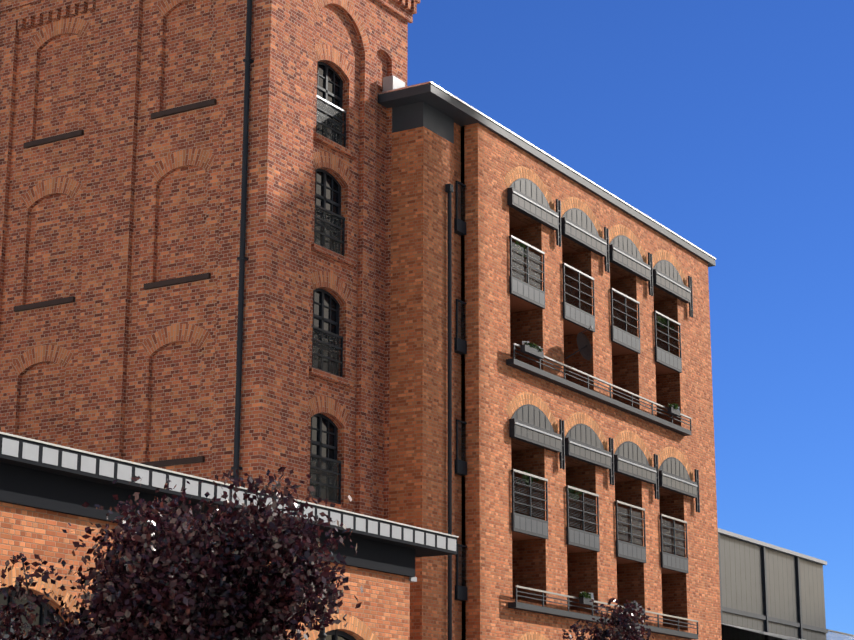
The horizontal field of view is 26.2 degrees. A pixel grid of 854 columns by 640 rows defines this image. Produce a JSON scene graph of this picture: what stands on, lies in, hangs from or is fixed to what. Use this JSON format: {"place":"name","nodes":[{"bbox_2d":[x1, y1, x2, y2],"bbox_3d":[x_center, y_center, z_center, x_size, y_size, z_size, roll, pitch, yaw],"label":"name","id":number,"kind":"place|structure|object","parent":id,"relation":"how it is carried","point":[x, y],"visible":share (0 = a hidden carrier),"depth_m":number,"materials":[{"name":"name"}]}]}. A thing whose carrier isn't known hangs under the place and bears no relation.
{"place":"outdoors","nodes":[
{"label":"outdoors","id":0,"kind":"place"},
{"bbox_2d":[0,0,419,519],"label":"brick tower","id":1,"kind":"structure","parent":0,"point":[121,135],"depth_m":45.70,"materials":[{"name":"brown brick"}]},
{"bbox_2d":[231,0,346,504],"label":"old mill windows and pipes","id":2,"kind":"structure","parent":1,"relation":"attached to","point":[326,348],"depth_m":45.40,"materials":[{"name":"black metal"}]},
{"bbox_2d":[407,0,853,639],"label":"sky","id":3,"kind":"structure","parent":0,"point":[728,124],"materials":[{"name":"blue"}]},
{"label":"pavement","id":4,"kind":"structure","parent":0,"visible":0},
{"bbox_2d":[21,484,303,639],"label":"tree branches","id":5,"kind":"object","parent":4,"relation":"on","point":[187,543],"visible":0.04,"depth_m":17.54,"materials":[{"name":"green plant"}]},
{"bbox_2d":[0,467,362,639],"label":"tree foliage","id":6,"kind":"object","parent":5,"relation":"attached to","point":[142,590],"visible":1,"depth_m":17.26,"materials":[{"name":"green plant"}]},
{"bbox_2d":[314,570,340,639],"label":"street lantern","id":7,"kind":"object","parent":4,"relation":"on","point":[322,635],"visible":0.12,"depth_m":28.06,"materials":[{"name":"black metal"}]},
{"bbox_2d":[562,598,653,639],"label":"tree foliage","id":8,"kind":"object","parent":4,"relation":"on","point":[626,631],"visible":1,"depth_m":29.00,"materials":[{"name":"purple plant"}]},
{"label":"ground","id":9,"kind":"structure","parent":0,"visible":0},
{"bbox_2d":[0,502,416,639],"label":"building wing","id":10,"kind":"structure","parent":9,"relation":"on","point":[382,612],"depth_m":29.75,"materials":[{"name":"brick"}]},
{"bbox_2d":[0,587,355,639],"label":"arched windows","id":11,"kind":"structure","parent":10,"relation":"in","point":[335,634],"depth_m":29.04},
{"bbox_2d":[0,432,458,576],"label":"wing roof fascia","id":12,"kind":"structure","parent":10,"relation":"attached to","point":[39,474],"depth_m":30.75,"materials":[{"name":"grey metal"}]},
{"bbox_2d":[389,123,721,639],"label":"modern brick building","id":13,"kind":"structure","parent":9,"relation":"on","point":[492,392],"depth_m":50.69,"materials":[{"name":"brick"}]},
{"bbox_2d":[377,75,715,266],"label":"roof","id":14,"kind":"structure","parent":13,"relation":"on","point":[434,108],"depth_m":49.48,"materials":[{"name":"grey metal"}]},
{"bbox_2d":[445,178,699,639],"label":"modern steel balconies and canopies","id":15,"kind":"structure","parent":13,"relation":"attached to","point":[530,424],"depth_m":53.42,"materials":[{"name":"grey metal"}]},
{"bbox_2d":[565,326,591,359],"bbox_3d":[4.440,0.659,53.029,0.856,1.023,0.504,-8,-17,30],"label":"satellite dish","id":16,"kind":"object","parent":13,"relation":"attached to","point":[584,346],"visible":1,"depth_m":53.04,"materials":[{"name":"metal"}]},
{"bbox_2d":[509,215,680,573],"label":"modern slabs and interiors","id":17,"kind":"structure","parent":13,"relation":"in","point":[517,304],"depth_m":54.44,"materials":[{"name":"grey concrete"}]},
{"bbox_2d":[520,341,679,614],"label":"potted plants","id":18,"kind":"object","parent":13,"relation":"attached to","point":[536,351],"visible":0.83,"depth_m":51.15,"materials":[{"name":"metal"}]},
{"bbox_2d":[718,528,853,639],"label":"grey clad building","id":19,"kind":"structure","parent":9,"relation":"on","point":[768,591],"depth_m":73.78,"materials":[{"name":"metal"}]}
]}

